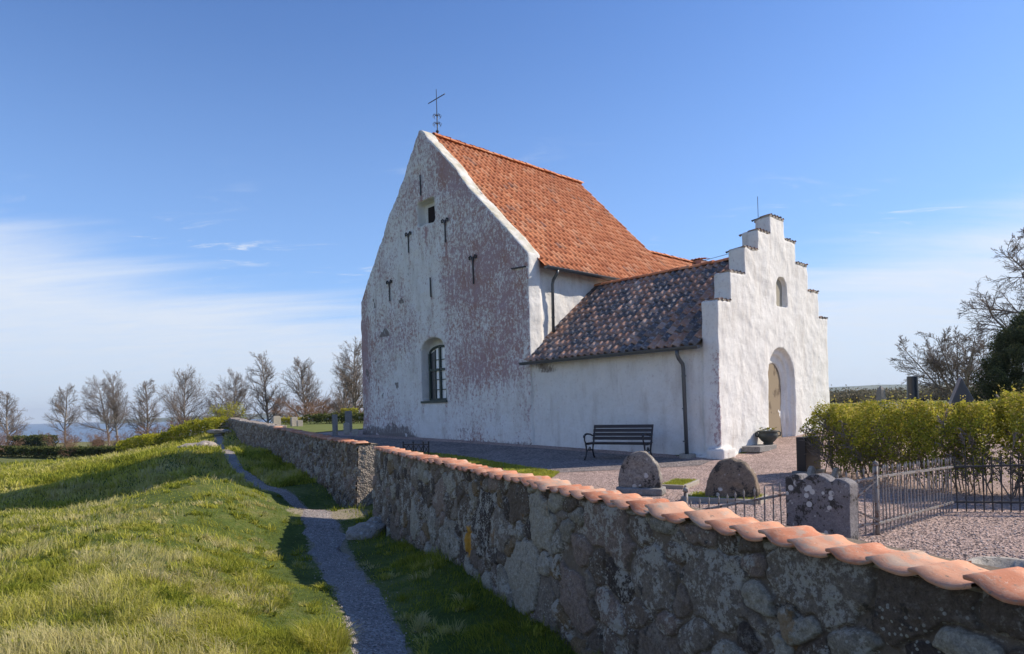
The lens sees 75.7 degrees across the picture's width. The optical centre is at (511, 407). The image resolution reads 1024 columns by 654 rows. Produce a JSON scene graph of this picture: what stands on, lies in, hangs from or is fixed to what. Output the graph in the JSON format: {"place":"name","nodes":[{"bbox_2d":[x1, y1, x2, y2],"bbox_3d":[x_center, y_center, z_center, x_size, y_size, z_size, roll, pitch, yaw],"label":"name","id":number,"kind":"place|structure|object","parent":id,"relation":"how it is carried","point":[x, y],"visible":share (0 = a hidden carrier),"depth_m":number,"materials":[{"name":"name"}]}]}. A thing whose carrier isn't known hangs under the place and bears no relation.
{"place":"outdoors","nodes":[
{"label":"outdoors","id":0,"kind":"place"},
{"bbox_2d":[0,475,261,653],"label":"dry grass","id":1,"kind":"structure","parent":0,"point":[147,628],"depth_m":6.27,"materials":[{"name":"plant"}]},
{"bbox_2d":[0,419,271,445],"bbox_3d":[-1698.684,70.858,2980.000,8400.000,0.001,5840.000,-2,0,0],"label":"sea","id":2,"kind":"structure","parent":0,"point":[45,429],"depth_m":1526.84,"materials":[{"name":"liquid"}]},
{"bbox_2d":[100,411,363,423],"bbox_3d":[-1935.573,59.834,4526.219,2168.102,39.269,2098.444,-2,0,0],"label":"hills","id":3,"kind":"structure","parent":0,"point":[165,420],"depth_m":3977.32,"materials":[{"name":"green plant"}]},
{"bbox_2d":[214,434,424,653],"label":"path","id":4,"kind":"structure","parent":0,"point":[348,605],"depth_m":9.56,"materials":[{"name":"grey gravel"}]},
{"bbox_2d":[407,449,559,477],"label":"lawn","id":5,"kind":"structure","parent":0,"point":[486,460],"depth_m":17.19,"materials":[{"name":"green plant"}]},
{"bbox_2d":[402,441,429,453],"bbox_3d":[-2.835,1.193,19.465,0.920,0.430,0.060,-2,0,23],"label":"iron fence","id":6,"kind":"object","parent":5,"relation":"on","point":[413,444],"visible":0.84,"depth_m":19.43,"materials":[{"name":"black metal"}]},
{"bbox_2d":[0,398,1003,653],"bbox_3d":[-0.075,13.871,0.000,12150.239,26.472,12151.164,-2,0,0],"label":"ground","id":7,"kind":"structure","parent":0,"point":[286,538],"depth_m":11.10,"materials":[{"name":"green plant"}]},
{"bbox_2d":[0,435,23,456],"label":"shrub","id":8,"kind":"object","parent":7,"relation":"on","point":[3,442],"visible":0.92,"depth_m":59.94,"materials":[{"name":"plant"}]},
{"bbox_2d":[0,390,33,435],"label":"bare tree","id":9,"kind":"object","parent":7,"relation":"on","point":[12,421],"visible":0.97,"depth_m":75.28,"materials":[{"name":"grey plant"}]},
{"bbox_2d":[0,429,47,443],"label":"shrub","id":10,"kind":"object","parent":7,"relation":"on","point":[4,436],"visible":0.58,"depth_m":65.19,"materials":[{"name":"plant"}]},
{"bbox_2d":[5,434,57,446],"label":"bush","id":11,"kind":"object","parent":7,"relation":"on","point":[33,440],"visible":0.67,"depth_m":63.10,"materials":[{"name":"green plant"}]},
{"bbox_2d":[41,382,84,445],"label":"bare tree","id":12,"kind":"object","parent":7,"relation":"on","point":[55,402],"visible":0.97,"depth_m":74.99,"materials":[{"name":"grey plant"}]},
{"bbox_2d":[40,426,103,446],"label":"shrub","id":13,"kind":"object","parent":7,"relation":"on","point":[62,438],"visible":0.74,"depth_m":61.78,"materials":[{"name":"plant"}]},
{"bbox_2d":[0,442,161,458],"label":"hedge","id":14,"kind":"object","parent":7,"relation":"on","point":[41,451],"visible":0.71,"depth_m":56.84,"materials":[{"name":"green plant"}]},
{"bbox_2d":[57,431,134,456],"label":"shrub","id":15,"kind":"object","parent":7,"relation":"on","point":[102,442],"visible":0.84,"depth_m":59.06,"materials":[{"name":"plant"}]},
{"bbox_2d":[70,375,132,443],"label":"bare tree","id":16,"kind":"object","parent":7,"relation":"on","point":[91,396],"visible":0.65,"depth_m":73.10,"materials":[{"name":"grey plant"}]},
{"bbox_2d":[91,370,131,439],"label":"bare tree","id":17,"kind":"object","parent":7,"relation":"on","point":[114,408],"visible":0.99,"depth_m":71.52,"materials":[{"name":"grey plant"}]},
{"bbox_2d":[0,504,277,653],"bbox_3d":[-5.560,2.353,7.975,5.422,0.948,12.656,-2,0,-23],"label":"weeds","id":18,"kind":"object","parent":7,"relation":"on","point":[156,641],"visible":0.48,"depth_m":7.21,"materials":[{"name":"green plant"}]},
{"bbox_2d":[112,426,167,445],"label":"shrub","id":19,"kind":"object","parent":7,"relation":"on","point":[135,433],"visible":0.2,"depth_m":60.25,"materials":[{"name":"plant"}]},
{"bbox_2d":[117,379,164,435],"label":"bare tree","id":20,"kind":"object","parent":7,"relation":"on","point":[148,416],"visible":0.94,"depth_m":69.55,"materials":[{"name":"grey plant"}]},
{"bbox_2d":[0,427,317,512],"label":"grass","id":21,"kind":"structure","parent":7,"relation":"on","point":[22,475],"depth_m":24.25,"materials":[{"name":"green plant"}]},
{"bbox_2d":[136,417,197,440],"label":"shrub","id":22,"kind":"object","parent":7,"relation":"on","point":[166,428],"visible":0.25,"depth_m":58.67,"materials":[{"name":"green plant"}]},
{"bbox_2d":[115,416,227,452],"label":"bush","id":23,"kind":"object","parent":7,"relation":"on","point":[148,439],"visible":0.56,"depth_m":43.15,"materials":[{"name":"green plant"}]},
{"bbox_2d":[145,418,201,435],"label":"shrub","id":24,"kind":"object","parent":7,"relation":"on","point":[165,427],"visible":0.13,"depth_m":59.68,"materials":[{"name":"green plant"}]},
{"bbox_2d":[152,363,219,435],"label":"bare tree","id":25,"kind":"object","parent":7,"relation":"on","point":[174,409],"visible":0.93,"depth_m":65.78,"materials":[{"name":"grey plant"}]},
{"bbox_2d":[183,440,217,447],"bbox_3d":[-15.285,2.167,32.225,1.964,1.131,1.253,-2,0,-23],"label":"rock","id":26,"kind":"object","parent":7,"relation":"on","point":[208,443],"visible":0.17,"depth_m":32.07,"materials":[{"name":"grey stone"}]},
{"bbox_2d":[168,413,265,433],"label":"shrub","id":27,"kind":"object","parent":7,"relation":"on","point":[222,422],"visible":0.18,"depth_m":56.42,"materials":[{"name":"green plant"}]},
{"bbox_2d":[206,429,231,433],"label":"rock","id":28,"kind":"object","parent":7,"relation":"on","point":[218,431],"visible":0.99,"depth_m":40.70,"materials":[{"name":"grey stone"}]},
{"bbox_2d":[192,383,247,419],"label":"bare tree","id":29,"kind":"object","parent":7,"relation":"on","point":[210,400],"visible":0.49,"depth_m":66.49,"materials":[{"name":"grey plant"}]},
{"bbox_2d":[213,424,228,427],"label":"rock","id":30,"kind":"object","parent":7,"relation":"on","point":[224,426],"visible":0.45,"depth_m":44.13,"materials":[{"name":"grey stone"}]},
{"bbox_2d":[209,401,246,423],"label":"shrub","id":31,"kind":"object","parent":7,"relation":"on","point":[233,411],"visible":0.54,"depth_m":47.07,"materials":[{"name":"green plant"}]},
{"bbox_2d":[199,369,270,421],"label":"bare tree","id":32,"kind":"object","parent":7,"relation":"on","point":[240,394],"visible":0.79,"depth_m":62.07,"materials":[{"name":"grey plant"}]},
{"bbox_2d":[244,351,289,422],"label":"bare tree","id":33,"kind":"object","parent":7,"relation":"on","point":[265,379],"visible":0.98,"depth_m":57.81,"materials":[{"name":"grey plant"}]},
{"bbox_2d":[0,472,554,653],"bbox_3d":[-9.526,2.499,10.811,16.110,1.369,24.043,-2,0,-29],"label":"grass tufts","id":34,"kind":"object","parent":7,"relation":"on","point":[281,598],"visible":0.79,"depth_m":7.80,"materials":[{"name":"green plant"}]},
{"bbox_2d":[226,418,377,507],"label":"stone wall","id":35,"kind":"structure","parent":7,"relation":"on","point":[335,467],"depth_m":20.31,"materials":[{"name":"stone"}]},
{"bbox_2d":[275,393,337,417],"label":"shrub","id":36,"kind":"object","parent":7,"relation":"on","point":[293,415],"visible":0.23,"depth_m":60.04,"materials":[{"name":"plant"}]},
{"bbox_2d":[280,355,333,416],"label":"bare tree","id":37,"kind":"object","parent":7,"relation":"on","point":[303,389],"visible":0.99,"depth_m":57.82,"materials":[{"name":"grey plant"}]},
{"bbox_2d":[265,396,363,418],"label":"shrub","id":38,"kind":"object","parent":7,"relation":"on","point":[326,409],"visible":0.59,"depth_m":53.04,"materials":[{"name":"green plant"}]},
{"bbox_2d":[279,612,365,653],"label":"grass tuft","id":39,"kind":"object","parent":7,"relation":"on","point":[339,636],"visible":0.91,"depth_m":6.71,"materials":[{"name":"green plant"}]},
{"bbox_2d":[295,398,361,420],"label":"shrub","id":40,"kind":"object","parent":7,"relation":"on","point":[319,409],"visible":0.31,"depth_m":55.91,"materials":[{"name":"green plant"}]},
{"bbox_2d":[334,385,351,407],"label":"bare tree","id":41,"kind":"object","parent":7,"relation":"on","point":[340,395],"visible":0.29,"depth_m":61.78,"materials":[{"name":"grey plant"}]},
{"bbox_2d":[345,521,384,539],"bbox_3d":[-3.186,2.756,14.333,0.870,0.569,0.677,-2,0,-17],"label":"rock","id":42,"kind":"object","parent":7,"relation":"on","point":[366,529],"visible":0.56,"depth_m":14.15,"materials":[{"name":"grey stone"}]},
{"bbox_2d":[367,516,381,522],"bbox_3d":[-3.076,2.603,14.894,0.356,0.304,0.421,-2,0,44],"label":"rock","id":43,"kind":"object","parent":7,"relation":"on","point":[375,519],"visible":0.38,"depth_m":14.81,"materials":[{"name":"grey stone"}]},
{"bbox_2d":[316,429,1023,560],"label":"churchyard","id":44,"kind":"structure","parent":7,"relation":"on","point":[781,455],"depth_m":9.27,"materials":[{"name":"grey gravel"}]},
{"bbox_2d":[272,416,280,424],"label":"gravestone","id":45,"kind":"object","parent":44,"relation":"on","point":[276,419],"visible":0.72,"depth_m":36.42,"materials":[{"name":"stone"}]},
{"bbox_2d":[290,417,297,425],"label":"gravestone","id":46,"kind":"object","parent":44,"relation":"on","point":[293,421],"visible":0.7,"depth_m":37.52,"materials":[{"name":"stone"}]},
{"bbox_2d":[270,420,363,431],"bbox_3d":[-10.275,1.021,44.750,16.600,0.265,30.500,-2,0,0],"label":"grass plot","id":47,"kind":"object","parent":44,"relation":"on","point":[318,427],"depth_m":35.00,"materials":[{"name":"green plant"}]},
{"bbox_2d":[281,416,306,424],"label":"bush","id":48,"kind":"object","parent":47,"relation":"on","point":[286,420],"visible":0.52,"depth_m":41.58,"materials":[{"name":"green plant"}]},
{"bbox_2d":[297,420,302,425],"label":"gravestone","id":49,"kind":"object","parent":47,"relation":"on","point":[299,422],"visible":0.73,"depth_m":37.12,"materials":[{"name":"stone"}]},
{"bbox_2d":[322,379,361,412],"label":"bare tree","id":50,"kind":"object","parent":47,"relation":"on","point":[340,399],"visible":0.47,"depth_m":51.91,"materials":[{"name":"grey plant"}]},
{"bbox_2d":[330,338,362,411],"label":"bare tree","id":51,"kind":"object","parent":47,"relation":"on","point":[349,381],"visible":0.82,"depth_m":49.41,"materials":[{"name":"grey plant"}]},
{"bbox_2d":[338,407,359,418],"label":"bush","id":52,"kind":"object","parent":47,"relation":"on","point":[353,409],"visible":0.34,"depth_m":41.23,"materials":[{"name":"green plant"}]},
{"bbox_2d":[302,410,363,423],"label":"hedge","id":53,"kind":"object","parent":44,"relation":"on","point":[317,418],"visible":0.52,"depth_m":40.43,"materials":[{"name":"green plant"}]},
{"bbox_2d":[332,414,337,434],"bbox_3d":[-7.382,0.754,27.500,0.160,0.960,0.340,-2,0,-3],"label":"gravestone","id":54,"kind":"object","parent":44,"relation":"on","point":[334,424],"visible":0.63,"depth_m":27.33,"materials":[{"name":"grey stone"}]},
{"bbox_2d":[343,422,349,434],"bbox_3d":[-6.927,0.906,27.600,0.240,0.600,0.300,-2,0,-11],"label":"gravestone","id":55,"kind":"object","parent":44,"relation":"on","point":[346,428],"visible":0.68,"depth_m":27.45,"materials":[{"name":"stone"}]},
{"bbox_2d":[345,411,351,431],"bbox_3d":[-7.235,0.644,29.200,0.300,1.020,0.200,-2,0,-11],"label":"gravestone","id":56,"kind":"object","parent":44,"relation":"on","point":[348,416],"visible":0.59,"depth_m":29.11,"materials":[{"name":"grey stone"}]},
{"bbox_2d":[352,429,358,434],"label":"gravestone","id":57,"kind":"object","parent":44,"relation":"on","point":[354,431],"visible":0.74,"depth_m":26.91,"materials":[{"name":"stone"}]},
{"bbox_2d":[331,435,710,471],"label":"gravel walk","id":58,"kind":"structure","parent":44,"relation":"on","point":[561,460],"depth_m":17.79,"materials":[{"name":"grey gravel"}]},
{"bbox_2d":[583,424,653,459],"bbox_3d":[2.619,0.861,16.262,1.620,0.882,0.695,-2,0,34],"label":"park bench","id":59,"kind":"object","parent":58,"relation":"on","point":[645,429],"visible":0.95,"depth_m":16.39,"materials":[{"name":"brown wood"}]},
{"bbox_2d":[361,89,829,459],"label":"church","id":60,"kind":"structure","parent":44,"relation":"on","point":[505,299],"depth_m":20.68,"materials":[{"name":"paint"}]},
{"bbox_2d":[421,345,447,402],"bbox_3d":[-2.730,-1.226,23.746,0.350,2.084,1.523,-2,0,-44],"label":"window","id":61,"kind":"structure","parent":60,"relation":"in","point":[436,356],"depth_m":23.92,"materials":[{"name":"glass"}]},
{"bbox_2d":[616,451,665,495],"bbox_3d":[2.009,1.012,10.295,0.721,0.687,0.410,-2,0,22],"label":"gravestone","id":62,"kind":"object","parent":44,"relation":"on","point":[640,473],"visible":0.98,"depth_m":10.18,"materials":[{"name":"stone"}]},
{"bbox_2d":[662,478,699,488],"bbox_3d":[2.847,1.278,11.225,0.478,0.112,0.940,-2,0,30],"label":"grave plot","id":63,"kind":"object","parent":44,"relation":"on","point":[677,483],"visible":0.99,"depth_m":11.02,"materials":[{"name":"green plant"}]},
{"bbox_2d":[681,491,767,504],"bbox_3d":[3.047,1.273,9.450,1.101,0.112,0.658,-2,0,30],"label":"grave plot","id":64,"kind":"object","parent":44,"relation":"on","point":[695,496],"visible":0.48,"depth_m":9.25,"materials":[{"name":"stone"}]},
{"bbox_2d":[705,457,759,498],"bbox_3d":[3.142,1.043,9.411,0.735,0.663,0.450,-2,0,25],"label":"gravestone","id":65,"kind":"object","parent":44,"relation":"on","point":[730,477],"visible":0.72,"depth_m":9.24,"materials":[{"name":"grey stone"}]},
{"bbox_2d":[742,444,776,451],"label":"stone slab","id":66,"kind":"structure","parent":44,"relation":"on","point":[758,448],"depth_m":16.14,"materials":[{"name":"grey stone"}]},
{"bbox_2d":[755,427,780,444],"bbox_3d":[6.472,0.701,16.660,0.509,0.442,0.509,-2,0,-42],"label":"planter","id":67,"kind":"object","parent":66,"relation":"on","point":[768,436],"visible":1,"depth_m":16.53,"materials":[{"name":"grey stone"}]},
{"bbox_2d":[792,436,824,473],"bbox_3d":[5.647,0.903,12.550,0.720,0.720,0.320,-2,0,-40],"label":"gravestone","id":68,"kind":"object","parent":44,"relation":"on","point":[804,459],"visible":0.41,"depth_m":12.38,"materials":[{"name":"black stone"}]},
{"bbox_2d":[807,466,816,475],"bbox_3d":[5.455,1.149,12.000,0.182,0.193,0.137,-2,0,-23],"label":"ornament stone","id":69,"kind":"object","parent":44,"relation":"on","point":[811,470],"visible":0.66,"depth_m":11.96,"materials":[{"name":"grey stone"}]},
{"bbox_2d":[608,466,1023,559],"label":"pebbles","id":70,"kind":"object","parent":44,"relation":"on","point":[969,536],"visible":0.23,"depth_m":7.14,"materials":[{"name":"grey gravel"}]},
{"bbox_2d":[785,473,858,539],"bbox_3d":[2.907,1.019,6.200,0.179,0.810,0.629,-2,0,-37],"label":"gravestone","id":71,"kind":"object","parent":44,"relation":"on","point":[824,503],"visible":0.61,"depth_m":6.10,"materials":[{"name":"stone"}]},
{"bbox_2d":[831,467,841,476],"bbox_3d":[5.784,1.147,11.753,0.162,0.178,0.127,-2,0,-23],"label":"ornament stone","id":72,"kind":"object","parent":44,"relation":"on","point":[835,471],"visible":0.77,"depth_m":11.71,"materials":[{"name":"grey stone"}]},
{"bbox_2d":[683,454,1023,535],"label":"iron fence","id":73,"kind":"object","parent":44,"relation":"on","point":[874,478],"visible":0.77,"depth_m":7.19,"materials":[{"name":"grey metal"}]},
{"bbox_2d":[876,386,885,407],"bbox_3d":[19.593,-0.507,35.000,0.600,1.380,0.600,-2,0,-23],"label":"obelisk","id":74,"kind":"object","parent":44,"relation":"on","point":[880,393],"visible":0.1,"depth_m":34.90,"materials":[{"name":"grey stone"}]},
{"bbox_2d":[798,383,1023,498],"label":"hedge","id":75,"kind":"object","parent":44,"relation":"on","point":[852,430],"visible":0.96,"depth_m":9.83,"materials":[{"name":"green plant"}]},
{"bbox_2d":[946,378,980,424],"bbox_3d":[12.342,-0.075,18.003,0.817,1.484,0.280,-2,0,14],"label":"gravestone","id":76,"kind":"object","parent":44,"relation":"on","point":[960,388],"visible":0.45,"depth_m":17.90,"materials":[{"name":"grey stone"}]},
{"bbox_2d":[967,556,1023,567],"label":"gravestone","id":77,"kind":"object","parent":44,"relation":"on","point":[1002,562],"visible":0.23,"depth_m":5.03,"materials":[{"name":"grey stone"}]},
{"bbox_2d":[372,446,1023,653],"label":"stone wall","id":78,"kind":"structure","parent":7,"relation":"on","point":[584,569],"depth_m":5.04,"materials":[{"name":"stone"}]},
{"bbox_2d":[829,385,1023,402],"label":"woods","id":79,"kind":"object","parent":7,"relation":"on","point":[899,393],"visible":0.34,"depth_m":132.44,"materials":[{"name":"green plant"}]},
{"bbox_2d":[0,0,1023,424],"label":"sky","id":80,"kind":"structure","parent":0,"point":[205,185],"materials":[{"name":"blue"}]},
{"bbox_2d":[829,382,1012,390],"bbox_3d":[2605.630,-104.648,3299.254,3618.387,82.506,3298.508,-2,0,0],"label":"hills","id":81,"kind":"structure","parent":0,"point":[904,386],"depth_m":3364.18,"materials":[{"name":"green plant"}]},
{"bbox_2d":[840,400,1022,432],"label":"grass field","id":82,"kind":"structure","parent":0,"point":[944,423],"depth_m":22.68,"materials":[{"name":"green plant"}]},
{"bbox_2d":[901,376,926,407],"bbox_3d":[18.240,-0.609,30.000,0.800,1.660,0.720,-2,0,0],"label":"monument","id":83,"kind":"object","parent":82,"relation":"on","point":[912,387],"visible":0.56,"depth_m":29.81,"materials":[{"name":"grey stone"}]},
{"bbox_2d":[888,320,1010,401],"bbox_3d":[24.093,-2.249,35.791,5.818,4.814,5.572,-2,0,0],"label":"bare tree","id":84,"kind":"object","parent":82,"relation":"on","point":[943,367],"visible":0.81,"depth_m":35.56,"materials":[{"name":"grey plant"}]},
{"bbox_2d":[958,228,1023,338],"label":"bare tree","id":85,"kind":"object","parent":82,"relation":"on","point":[990,307],"visible":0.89,"depth_m":30.94,"materials":[{"name":"grey plant"}]},
{"bbox_2d":[968,307,1023,408],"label":"conifer","id":86,"kind":"object","parent":82,"relation":"on","point":[1002,361],"visible":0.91,"depth_m":26.07,"materials":[{"name":"green plant"}]}
]}

